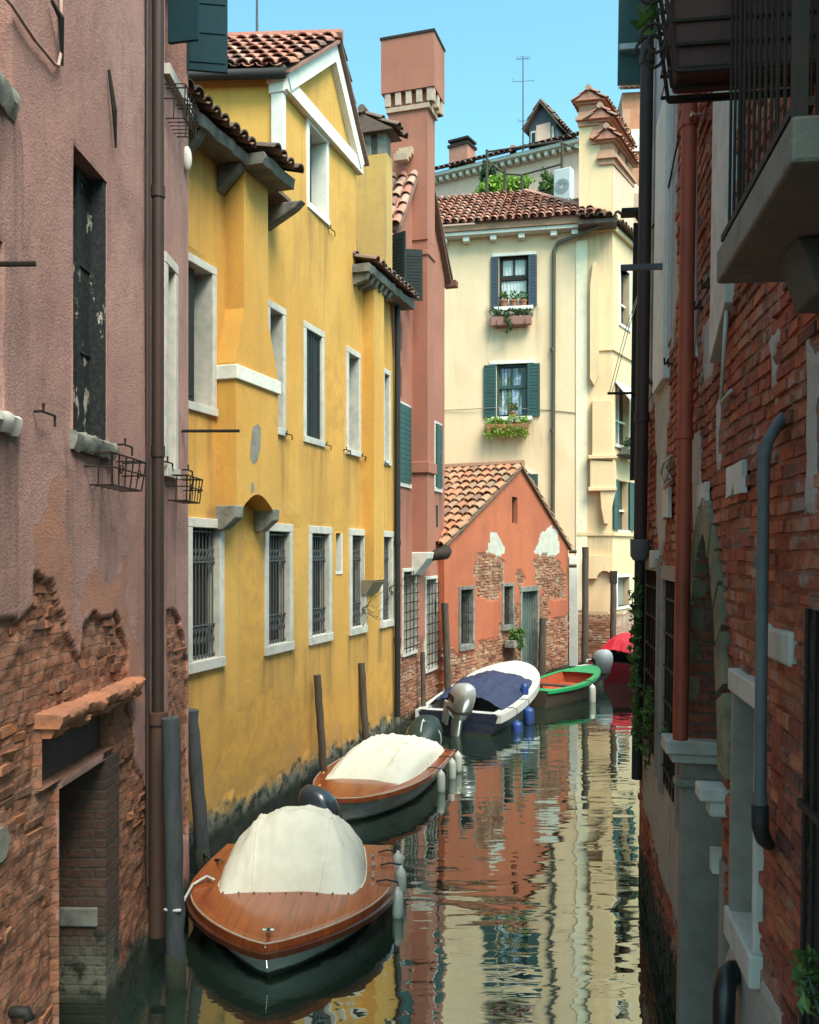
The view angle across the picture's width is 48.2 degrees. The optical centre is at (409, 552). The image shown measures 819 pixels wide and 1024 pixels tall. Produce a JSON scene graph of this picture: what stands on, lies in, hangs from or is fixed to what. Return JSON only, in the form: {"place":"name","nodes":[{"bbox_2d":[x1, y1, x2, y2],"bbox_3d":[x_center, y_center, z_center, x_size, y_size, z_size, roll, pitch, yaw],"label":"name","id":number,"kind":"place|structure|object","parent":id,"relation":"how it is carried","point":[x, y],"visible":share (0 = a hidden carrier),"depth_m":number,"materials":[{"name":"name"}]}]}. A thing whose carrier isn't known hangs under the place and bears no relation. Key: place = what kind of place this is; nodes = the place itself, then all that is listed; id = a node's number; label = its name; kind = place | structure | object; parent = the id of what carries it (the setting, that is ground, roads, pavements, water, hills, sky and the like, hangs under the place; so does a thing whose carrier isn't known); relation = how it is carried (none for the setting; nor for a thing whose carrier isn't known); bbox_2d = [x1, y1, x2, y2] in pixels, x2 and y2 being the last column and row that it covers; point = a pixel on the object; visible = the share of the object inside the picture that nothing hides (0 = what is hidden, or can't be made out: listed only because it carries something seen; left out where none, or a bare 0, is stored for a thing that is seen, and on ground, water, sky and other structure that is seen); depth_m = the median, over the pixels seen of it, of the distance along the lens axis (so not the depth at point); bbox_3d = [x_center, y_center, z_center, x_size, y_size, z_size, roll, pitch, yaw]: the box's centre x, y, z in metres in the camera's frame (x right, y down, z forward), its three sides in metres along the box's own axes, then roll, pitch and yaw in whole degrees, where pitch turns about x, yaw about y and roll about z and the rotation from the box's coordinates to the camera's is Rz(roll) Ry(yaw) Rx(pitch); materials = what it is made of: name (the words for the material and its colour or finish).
{"place":"outdoors","nodes":[
{"label":"outdoors","id":0,"kind":"place"},
{"bbox_2d":[115,684,675,1023],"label":"canal water","id":1,"kind":"structure","parent":0,"point":[524,902],"depth_m":9.21,"materials":[{"name":"green liquid"}]},
{"bbox_2d":[0,0,239,1023],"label":"pink house","id":2,"kind":"structure","parent":1,"relation":"on","point":[95,159],"depth_m":7.00,"materials":[{"name":"paint"}]},
{"bbox_2d":[0,71,19,122],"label":"window","id":3,"kind":"structure","parent":2,"relation":"in","point":[9,97],"depth_m":5.31,"materials":[{"name":"stone"}]},
{"bbox_2d":[0,409,22,436],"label":"window","id":4,"kind":"structure","parent":2,"relation":"in","point":[11,425],"depth_m":5.31,"materials":[{"name":"white stone"}]},
{"bbox_2d":[69,167,117,460],"bbox_3d":[-2.399,-1.780,6.729,0.280,2.153,0.772,0,0,1],"label":"window","id":5,"kind":"structure","parent":2,"relation":"in","point":[88,434],"depth_m":6.98,"materials":[{"name":"black paint"}]},
{"bbox_2d":[84,451,146,491],"bbox_3d":[-2.289,-0.612,6.990,0.329,0.244,0.826,0,0,1],"label":"flower basket holder","id":6,"kind":"object","parent":2,"relation":"attached to","point":[118,487],"visible":0.98,"depth_m":6.88,"materials":[{"name":"black metal"}]},
{"bbox_2d":[164,251,179,479],"bbox_3d":[-2.410,-1.762,8.735,0.330,2.095,0.445,0,0,1],"label":"window","id":7,"kind":"structure","parent":2,"relation":"in","point":[171,269],"depth_m":8.85,"materials":[{"name":"stone"}]},
{"bbox_2d":[164,83,198,137],"bbox_3d":[-2.248,-4.240,8.802,0.329,0.313,0.489,0,0,1],"label":"flower basket holder","id":8,"kind":"object","parent":2,"relation":"attached to","point":[189,105],"visible":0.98,"depth_m":8.75,"materials":[{"name":"black metal"}]},
{"bbox_2d":[166,474,202,503],"bbox_3d":[-2.245,-0.618,8.926,0.329,0.250,0.607,0,0,1],"label":"flower basket holder","id":9,"kind":"object","parent":2,"relation":"attached to","point":[191,488],"visible":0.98,"depth_m":8.87,"materials":[{"name":"black metal"}]},
{"bbox_2d":[164,0,227,115],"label":"window","id":10,"kind":"structure","parent":2,"relation":"in","point":[200,24],"depth_m":9.33,"materials":[{"name":"wood"}]},
{"bbox_2d":[161,716,186,994],"bbox_3d":[-1.996,3.048,7.751,0.203,3.305,0.170,0,0,0],"label":"mooring post","id":11,"kind":"object","parent":1,"relation":"in","point":[175,969],"visible":0.95,"depth_m":7.68,"materials":[{"name":"grey wood"}]},
{"bbox_2d":[164,875,214,911],"bbox_3d":[-2.054,3.162,8.515,0.226,0.350,1.704,0,0,-2],"label":"mooring rope","id":12,"kind":"object","parent":11,"relation":"attached to","point":[191,886],"visible":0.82,"depth_m":9.05,"materials":[{"name":"white fabric"}]},
{"bbox_2d":[188,708,209,874],"bbox_3d":[-2.421,3.239,10.480,0.174,2.922,0.343,0,0,37],"label":"mooring post","id":13,"kind":"object","parent":1,"relation":"in","point":[199,809],"visible":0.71,"depth_m":10.42,"materials":[{"name":"grey wood"}]},
{"bbox_2d":[203,852,220,860],"bbox_3d":[-2.208,3.370,10.182,0.026,0.150,0.714,0,0,-27],"label":"mooring rope","id":14,"kind":"object","parent":13,"relation":"attached to","point":[207,856],"visible":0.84,"depth_m":10.25,"materials":[{"name":"black fabric"}]},
{"bbox_2d":[186,785,396,977],"bbox_3d":[-1.194,3.451,9.461,2.120,1.531,3.382,0,0,1],"label":"motor boat","id":15,"kind":"object","parent":1,"relation":"on","point":[289,888],"visible":0.98,"depth_m":8.99,"materials":[{"name":"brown wood"}]},
{"bbox_2d":[376,879,403,918],"bbox_3d":[-0.200,3.531,9.305,0.283,0.429,0.121,0,0,0],"label":"fender","id":16,"kind":"object","parent":15,"relation":"hanging from","point":[398,907],"visible":0.88,"depth_m":9.26,"materials":[{"name":"white plastic"}]},
{"bbox_2d":[378,849,403,869],"bbox_3d":[-0.201,3.490,10.247,0.277,0.340,0.123,0,0,-20],"label":"fender","id":17,"kind":"object","parent":15,"relation":"hanging from","point":[397,857],"visible":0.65,"depth_m":10.24,"materials":[{"name":"white plastic"}]},
{"bbox_2d":[380,862,406,895],"bbox_3d":[-0.173,3.509,9.834,0.283,0.378,0.121,0,0,0],"label":"fender","id":18,"kind":"object","parent":15,"relation":"hanging from","point":[401,875],"visible":0.72,"depth_m":9.79,"materials":[{"name":"white plastic"}]},
{"bbox_2d":[165,29,418,868],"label":"yellow house","id":19,"kind":"structure","parent":1,"relation":"on","point":[298,286],"depth_m":13.36,"materials":[{"name":"paint"}]},
{"bbox_2d":[188,252,217,416],"bbox_3d":[-2.654,-2.600,10.980,0.362,1.840,0.825,0,0,17],"label":"window","id":20,"kind":"structure","parent":19,"relation":"in","point":[202,279],"depth_m":11.25,"materials":[{"name":"white stone"}]},
{"bbox_2d":[188,517,225,674],"bbox_3d":[-2.538,0.500,11.113,0.215,1.840,0.883,0,0,17],"label":"window","id":21,"kind":"structure","parent":19,"relation":"in","point":[206,545],"depth_m":11.28,"materials":[{"name":"stone"}]},
{"bbox_2d":[256,0,257,30],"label":"tv antenna","id":22,"kind":"object","parent":19,"relation":"on","point":[256,15],"visible":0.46,"depth_m":17.98,"materials":[{"name":"grey metal"}]},
{"bbox_2d":[268,299,287,436],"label":"window","id":23,"kind":"structure","parent":19,"relation":"in","point":[276,313],"depth_m":13.16,"materials":[{"name":"white stone"}]},
{"bbox_2d":[264,523,294,655],"bbox_3d":[-1.926,0.500,13.051,0.215,1.840,0.922,0,0,17],"label":"window","id":24,"kind":"structure","parent":19,"relation":"in","point":[278,540],"depth_m":13.25,"materials":[{"name":"stone"}]},
{"bbox_2d":[303,320,325,447],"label":"window","id":25,"kind":"structure","parent":19,"relation":"in","point":[313,337],"depth_m":14.27,"materials":[{"name":"grey wood"}]},
{"bbox_2d":[305,117,329,226],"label":"window","id":26,"kind":"structure","parent":19,"relation":"in","point":[317,145],"depth_m":14.69,"materials":[{"name":"white stone"}]},
{"bbox_2d":[308,526,332,645],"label":"window","id":27,"kind":"structure","parent":19,"relation":"in","point":[320,538],"depth_m":14.67,"materials":[{"name":"stone"}]},
{"bbox_2d":[345,346,361,457],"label":"window","id":28,"kind":"structure","parent":19,"relation":"in","point":[352,357],"depth_m":16.09,"materials":[{"name":"white stone"}]},
{"bbox_2d":[348,528,367,635],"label":"window","id":29,"kind":"structure","parent":19,"relation":"in","point":[356,537],"depth_m":16.17,"materials":[{"name":"stone"}]},
{"bbox_2d":[362,584,389,626],"bbox_3d":[-0.598,0.842,16.277,0.402,0.905,0.832,0,0,37],"label":"dry plant","id":30,"kind":"object","parent":19,"relation":"attached to","point":[364,612],"visible":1,"depth_m":16.29,"materials":[{"name":"brown plant"}]},
{"bbox_2d":[380,531,394,628],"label":"window","id":31,"kind":"structure","parent":19,"relation":"in","point":[386,599],"depth_m":17.80,"materials":[{"name":"stone"}]},
{"bbox_2d":[384,368,391,465],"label":"window","id":32,"kind":"structure","parent":19,"relation":"in","point":[387,374],"depth_m":17.66,"materials":[{"name":"white stone"}]},
{"bbox_2d":[389,568,415,599],"bbox_3d":[-0.169,0.584,17.926,0.292,0.667,0.885,0,0,28],"label":"dry plant","id":33,"kind":"object","parent":19,"relation":"attached to","point":[395,587],"visible":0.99,"depth_m":17.76,"materials":[{"name":"brown plant"}]},
{"bbox_2d":[314,674,326,771],"bbox_3d":[-1.352,3.285,14.049,0.237,2.830,0.133,0,0,0],"label":"mooring post","id":34,"kind":"object","parent":1,"relation":"in","point":[320,724],"visible":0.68,"depth_m":14.00,"materials":[{"name":"brown wood"}]},
{"bbox_2d":[358,663,368,740],"bbox_3d":[-0.794,3.316,16.099,0.224,2.768,0.137,0,0,0],"label":"mooring post","id":35,"kind":"object","parent":1,"relation":"in","point":[363,701],"visible":0.58,"depth_m":16.05,"materials":[{"name":"brown wood"}]},
{"bbox_2d":[313,715,454,821],"bbox_3d":[-0.350,3.452,14.551,1.720,1.113,4.470,0,0,16],"label":"motor boat","id":36,"kind":"object","parent":1,"relation":"on","point":[374,776],"visible":0.94,"depth_m":13.66,"materials":[{"name":"white fabric"}]},
{"bbox_2d":[427,767,444,792],"bbox_3d":[0.413,3.534,14.174,0.279,0.438,0.131,0,0,0],"label":"fender","id":37,"kind":"object","parent":36,"relation":"hanging from","point":[441,781],"visible":0.92,"depth_m":14.12,"materials":[{"name":"white plastic"}]},
{"bbox_2d":[439,755,455,779],"bbox_3d":[0.622,3.539,15.000,0.282,0.438,0.127,0,0,0],"label":"fender","id":38,"kind":"object","parent":36,"relation":"hanging from","point":[451,769],"visible":0.86,"depth_m":14.95,"materials":[{"name":"white plastic"}]},
{"bbox_2d":[445,749,461,772],"bbox_3d":[0.751,3.530,15.479,0.287,0.420,0.137,0,0,26],"label":"fender","id":39,"kind":"object","parent":36,"relation":"hanging from","point":[458,757],"visible":0.91,"depth_m":15.39,"materials":[{"name":"white plastic"}]},
{"bbox_2d":[380,28,463,734],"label":"red house","id":40,"kind":"structure","parent":1,"relation":"on","point":[412,78],"depth_m":19.11,"materials":[{"name":"paint"}]},
{"bbox_2d":[394,398,411,488],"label":"window","id":41,"kind":"structure","parent":40,"relation":"in","point":[405,409],"depth_m":18.50,"materials":[{"name":"teal wood"}]},
{"bbox_2d":[392,231,422,300],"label":"window","id":42,"kind":"structure","parent":40,"relation":"in","point":[407,263],"depth_m":18.58,"materials":[{"name":"green wood"}]},
{"bbox_2d":[400,568,418,657],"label":"window","id":43,"kind":"structure","parent":40,"relation":"in","point":[409,644],"depth_m":19.29,"materials":[{"name":"stone"}]},
{"bbox_2d":[424,575,439,673],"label":"window","id":44,"kind":"structure","parent":40,"relation":"in","point":[431,641],"depth_m":20.75,"materials":[{"name":"stone"}]},
{"bbox_2d":[434,421,442,492],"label":"window","id":45,"kind":"structure","parent":40,"relation":"in","point":[438,428],"depth_m":20.85,"materials":[{"name":"teal wood"}]},
{"bbox_2d":[420,652,425,706],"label":"mooring post","id":46,"kind":"object","parent":1,"relation":"in","point":[423,679],"visible":0.53,"depth_m":19.36,"materials":[{"name":"brown wood"}]},
{"bbox_2d":[441,603,450,690],"bbox_3d":[0.850,2.915,20.700,0.256,3.571,0.173,0,0,0],"label":"mooring post","id":47,"kind":"object","parent":1,"relation":"in","point":[446,645],"visible":0.57,"depth_m":20.63,"materials":[{"name":"brown wood"}]},
{"bbox_2d":[415,661,539,736],"bbox_3d":[1.722,3.498,20.533,2.040,1.828,5.226,0,0,22],"label":"motor boat","id":48,"kind":"object","parent":1,"relation":"on","point":[478,702],"visible":0.94,"depth_m":19.31,"materials":[{"name":"blue metal"}]},
{"bbox_2d":[507,707,522,732],"bbox_3d":[2.188,3.550,18.967,0.322,0.699,0.234,0,0,0],"label":"fender","id":49,"kind":"object","parent":48,"relation":"hanging from","point":[516,726],"visible":0.66,"depth_m":18.88,"materials":[{"name":"blue plastic"}]},
{"bbox_2d":[521,681,528,694],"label":"fender","id":50,"kind":"object","parent":48,"relation":"hanging from","point":[524,688],"visible":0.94,"depth_m":20.15,"materials":[{"name":"blue plastic"}]},
{"bbox_2d":[523,698,533,725],"bbox_3d":[2.530,3.440,19.714,0.326,0.599,0.234,0,0,0],"label":"fender","id":51,"kind":"object","parent":48,"relation":"hanging from","point":[528,715],"visible":0.94,"depth_m":19.61,"materials":[{"name":"blue plastic"}]},
{"bbox_2d":[436,459,576,693],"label":"orange house","id":52,"kind":"structure","parent":1,"relation":"on","point":[502,569],"depth_m":23.84,"materials":[{"name":"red paint"}]},
{"bbox_2d":[458,586,475,651],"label":"window","id":53,"kind":"structure","parent":52,"relation":"in","point":[466,617],"depth_m":22.19,"materials":[{"name":"stone"}]},
{"bbox_2d":[501,583,514,630],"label":"window","id":54,"kind":"structure","parent":52,"relation":"in","point":[507,623],"depth_m":24.11,"materials":[{"name":"stone"}]},
{"bbox_2d":[505,627,525,651],"bbox_3d":[2.809,2.236,23.808,0.405,0.661,0.802,0,0,31],"label":"window box","id":55,"kind":"object","parent":52,"relation":"attached to","point":[516,640],"visible":1,"depth_m":23.64,"materials":[{"name":"stone"}]},
{"bbox_2d":[519,586,539,669],"bbox_3d":[3.189,2.456,25.174,0.320,3.088,1.309,0,0,31],"label":"door","id":56,"kind":"structure","parent":52,"relation":"in","point":[529,595],"depth_m":25.54,"materials":[{"name":"wood"}]},
{"bbox_2d":[437,189,620,667],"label":"cream house","id":57,"kind":"structure","parent":1,"relation":"on","point":[536,371],"depth_m":28.52,"materials":[{"name":"paint"}]},
{"bbox_2d":[498,291,508,306],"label":"potted plant","id":58,"kind":"object","parent":57,"relation":"on","point":[504,301],"visible":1,"depth_m":28.59,"materials":[{"name":"green plant"}]},
{"bbox_2d":[483,414,530,440],"bbox_3d":[3.024,-3.898,28.457,1.499,0.861,0.467,0,0,11],"label":"window box","id":59,"kind":"object","parent":57,"relation":"attached to","point":[505,428],"visible":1,"depth_m":28.38,"materials":[{"name":"ceramic"}]},
{"bbox_2d":[488,306,533,334],"bbox_3d":[3.155,-7.214,28.420,1.416,0.946,0.489,0,0,11],"label":"window box","id":60,"kind":"object","parent":57,"relation":"attached to","point":[504,319],"visible":1,"depth_m":28.35,"materials":[{"name":"pink ceramic"}]},
{"bbox_2d":[484,360,539,420],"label":"window","id":61,"kind":"structure","parent":57,"relation":"in","point":[533,368],"depth_m":28.71,"materials":[{"name":"teal wood"}]},
{"bbox_2d":[507,402,518,416],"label":"potted plant","id":62,"kind":"object","parent":57,"relation":"on","point":[513,405],"visible":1,"depth_m":28.54,"materials":[{"name":"green plant"}]},
{"bbox_2d":[491,251,536,311],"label":"window","id":63,"kind":"structure","parent":57,"relation":"in","point":[509,274],"depth_m":28.71,"materials":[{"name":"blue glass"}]},
{"bbox_2d":[508,290,518,305],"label":"potted plant","id":64,"kind":"object","parent":63,"relation":"on","point":[513,301],"visible":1,"depth_m":28.53,"materials":[{"name":"green plant"}]},
{"bbox_2d":[518,291,528,305],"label":"potted plant","id":65,"kind":"object","parent":63,"relation":"on","point":[522,301],"visible":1,"depth_m":28.49,"materials":[{"name":"green plant"}]},
{"bbox_2d":[475,140,578,223],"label":"roof terrace","id":66,"kind":"structure","parent":57,"relation":"on","point":[504,171],"depth_m":33.98,"materials":[{"name":"brown wood"}]},
{"bbox_2d":[478,159,497,192],"bbox_3d":[3.120,-14.782,36.476,0.809,1.936,0.614,0,0,0],"label":"bush","id":67,"kind":"object","parent":66,"relation":"on","point":[492,170],"visible":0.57,"depth_m":36.37,"materials":[{"name":"green plant"}]},
{"bbox_2d":[472,172,535,194],"bbox_3d":[3.879,-14.310,36.522,2.847,1.590,1.355,0,0,0],"label":"bush","id":68,"kind":"object","parent":66,"relation":"on","point":[495,184],"visible":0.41,"depth_m":36.12,"materials":[{"name":"green plant"}]},
{"bbox_2d":[536,166,553,195],"bbox_3d":[5.636,-14.463,36.486,1.157,1.936,0.811,0,0,0],"label":"potted plant","id":69,"kind":"object","parent":66,"relation":"on","point":[545,186],"visible":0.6,"depth_m":36.38,"materials":[{"name":"green plant"}]},
{"bbox_2d":[554,167,573,199],"bbox_3d":[5.540,-12.966,32.717,0.640,1.427,0.531,0,0,31],"label":"air conditioner","id":70,"kind":"object","parent":66,"relation":"on","point":[563,182],"visible":0.91,"depth_m":32.49,"materials":[{"name":"grey metal"}]},
{"bbox_2d":[527,470,537,486],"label":"window","id":71,"kind":"structure","parent":57,"relation":"in","point":[534,477],"depth_m":28.46,"materials":[{"name":"teal wood"}]},
{"bbox_2d":[538,618,545,676],"bbox_3d":[3.640,3.241,25.200,0.251,2.918,0.216,0,0,0],"label":"mooring post","id":72,"kind":"object","parent":1,"relation":"in","point":[542,648],"visible":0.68,"depth_m":25.12,"materials":[{"name":"brown wood"}]},
{"bbox_2d":[530,665,600,709],"bbox_3d":[4.005,3.530,23.383,1.410,0.940,3.856,0,0,32],"label":"rowing boat","id":73,"kind":"object","parent":1,"relation":"on","point":[563,687],"visible":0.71,"depth_m":22.94,"materials":[{"name":"green paint"}]},
{"bbox_2d":[584,680,595,701],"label":"fender","id":74,"kind":"object","parent":73,"relation":"hanging from","point":[592,692],"visible":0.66,"depth_m":22.75,"materials":[{"name":"white plastic"}]},
{"bbox_2d":[581,547,588,664],"bbox_3d":[5.295,2.258,27.600,0.218,4.885,0.216,0,0,0],"label":"mooring post","id":75,"kind":"object","parent":1,"relation":"in","point":[585,603],"visible":0.7,"depth_m":27.52,"materials":[{"name":"brown wood"}]},
{"bbox_2d":[576,632,632,685],"bbox_3d":[6.627,3.469,26.764,1.800,2.375,4.221,0,0,42],"label":"motor boat","id":76,"kind":"object","parent":1,"relation":"on","point":[617,672],"visible":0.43,"depth_m":25.63,"materials":[{"name":"red metal"}]},
{"bbox_2d":[571,84,638,664],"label":"corner house","id":77,"kind":"structure","parent":1,"relation":"on","point":[608,160],"depth_m":28.16,"materials":[{"name":"beige paint"}]},
{"bbox_2d":[614,384,624,448],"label":"window","id":78,"kind":"structure","parent":77,"relation":"in","point":[619,423],"depth_m":28.94,"materials":[{"name":"white glass"}]},
{"bbox_2d":[613,479,633,532],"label":"window","id":79,"kind":"structure","parent":77,"relation":"in","point":[617,503],"depth_m":29.31,"materials":[{"name":"teal wood"}]},
{"bbox_2d":[616,574,630,609],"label":"window","id":80,"kind":"structure","parent":77,"relation":"in","point":[619,586],"depth_m":29.27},
{"bbox_2d":[619,262,630,332],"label":"window","id":81,"kind":"structure","parent":77,"relation":"in","point":[621,306],"depth_m":29.45,"materials":[{"name":"white stone"}]},
{"bbox_2d":[621,437,629,458],"bbox_3d":[6.989,-3.199,28.710,0.418,0.828,1.261,0,0,31],"label":"flower trough","id":82,"kind":"object","parent":77,"relation":"on","point":[625,449],"visible":0.24,"depth_m":28.33,"materials":[{"name":"grey stone"}]},
{"bbox_2d":[610,571,616,661],"bbox_3d":[6.077,2.617,27.300,0.204,4.166,0.195,0,0,0],"label":"mooring post","id":83,"kind":"object","parent":1,"relation":"in","point":[613,592],"visible":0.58,"depth_m":27.22,"materials":[{"name":"brown wood"}]},
{"bbox_2d":[607,0,818,1023],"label":"brick house","id":84,"kind":"structure","parent":1,"relation":"on","point":[724,455],"depth_m":5.12,"materials":[{"name":"red brick"}]},
{"bbox_2d":[626,576,643,750],"bbox_3d":[2.216,1.100,8.954,0.180,1.743,0.540,0,0,17],"label":"ivy","id":85,"kind":"object","parent":84,"relation":"attached to","point":[634,656],"visible":0.99,"depth_m":8.91,"materials":[{"name":"green plant"}]},
{"bbox_2d":[637,684,654,769],"bbox_3d":[2.237,1.671,8.654,0.162,0.813,0.571,0,0,13],"label":"ivy","id":86,"kind":"object","parent":84,"relation":"attached to","point":[650,711],"visible":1,"depth_m":8.58,"materials":[{"name":"green plant"}]},
{"bbox_2d":[643,558,661,776],"bbox_3d":[2.570,1.070,9.204,0.358,2.039,1.425,0,0,9],"label":"window","id":87,"kind":"structure","parent":84,"relation":"in","point":[648,616],"depth_m":8.98,"materials":[{"name":"black metal"}]},
{"bbox_2d":[657,719,668,738],"bbox_3d":[2.077,1.466,7.449,0.111,0.255,0.258,1,0,9],"label":"ivy","id":88,"kind":"object","parent":84,"relation":"attached to","point":[666,730],"visible":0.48,"depth_m":7.50,"materials":[{"name":"green plant"}]},
{"bbox_2d":[658,565,679,830],"bbox_3d":[2.328,1.133,7.644,0.358,2.041,1.201,0,0,9],"label":"window","id":89,"kind":"structure","parent":84,"relation":"in","point":[667,572],"depth_m":8.04,"materials":[{"name":"black metal"}]},
{"bbox_2d":[629,0,816,103],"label":"balcony railing","id":90,"kind":"object","parent":84,"relation":"attached to","point":[694,47],"visible":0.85,"depth_m":3.53,"materials":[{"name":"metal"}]},
{"bbox_2d":[724,668,768,989],"bbox_3d":[1.850,1.360,4.662,0.350,1.460,0.666,1,0,9],"label":"blocked window","id":91,"kind":"structure","parent":84,"relation":"in","point":[743,912],"depth_m":4.91,"materials":[{"name":"stone"}]},
{"bbox_2d":[788,943,818,1017],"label":"leafy plant","id":92,"kind":"object","parent":84,"relation":"on","point":[804,976],"visible":1,"depth_m":3.16,"materials":[{"name":"green plant"}]},
{"bbox_2d":[228,0,639,171],"label":"sky","id":93,"kind":"structure","parent":0,"point":[569,45],"materials":[{"name":"blue"}]},
{"bbox_2d":[435,98,638,225],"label":"rooftop house","id":94,"kind":"structure","parent":0,"point":[545,122],"depth_m":39.13,"materials":[{"name":"cream plaster"},{"name":"clay tile"}]},
{"bbox_2d":[513,56,532,150],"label":"tv antenna","id":95,"kind":"object","parent":94,"relation":"on","point":[522,81],"visible":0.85,"depth_m":40.49,"materials":[{"name":"grey metal"}]},
{"bbox_2d":[618,85,639,185],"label":"distant house","id":96,"kind":"structure","parent":0,"point":[629,108],"depth_m":46.93,"materials":[{"name":"paint"}]}
]}

